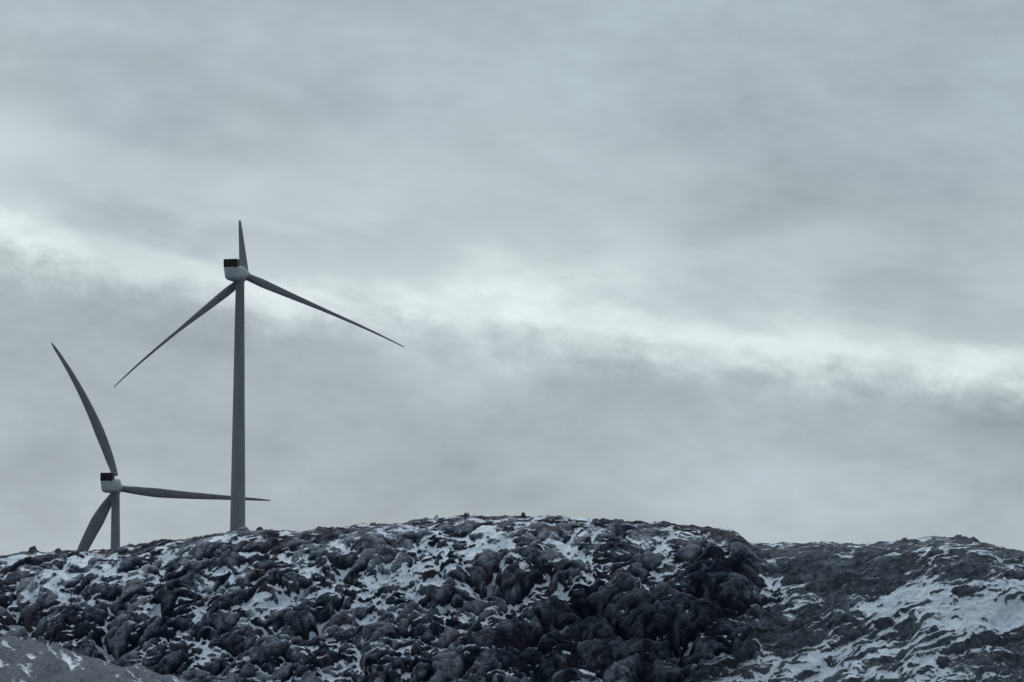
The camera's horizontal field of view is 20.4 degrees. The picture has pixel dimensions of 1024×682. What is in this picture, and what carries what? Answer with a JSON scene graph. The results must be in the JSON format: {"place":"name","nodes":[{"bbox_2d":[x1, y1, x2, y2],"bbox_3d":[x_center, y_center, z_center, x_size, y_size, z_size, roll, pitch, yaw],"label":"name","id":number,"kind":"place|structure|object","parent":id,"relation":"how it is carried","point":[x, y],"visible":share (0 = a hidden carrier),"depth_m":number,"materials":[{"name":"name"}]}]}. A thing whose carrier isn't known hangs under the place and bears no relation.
{"place":"outdoors","nodes":[
{"label":"outdoors","id":0,"kind":"place"},
{"bbox_2d":[0,512,1023,681],"bbox_3d":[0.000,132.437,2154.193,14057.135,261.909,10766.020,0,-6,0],"label":"rocky hillside","id":1,"kind":"structure","parent":0,"point":[467,597],"depth_m":283.05,"materials":[{"name":"grey stone"}]},
{"bbox_2d":[51,343,270,550],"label":"wind turbine","id":2,"kind":"object","parent":1,"relation":"on","point":[112,486],"visible":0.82,"depth_m":802.15,"materials":[{"name":"paint"}]},
{"bbox_2d":[114,220,403,530],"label":"wind turbine","id":3,"kind":"object","parent":1,"relation":"on","point":[237,273],"visible":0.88,"depth_m":687.45,"materials":[{"name":"paint"}]},
{"bbox_2d":[0,0,1023,554],"label":"sky","id":4,"kind":"structure","parent":0,"point":[754,269],"materials":[{"name":"grey"}]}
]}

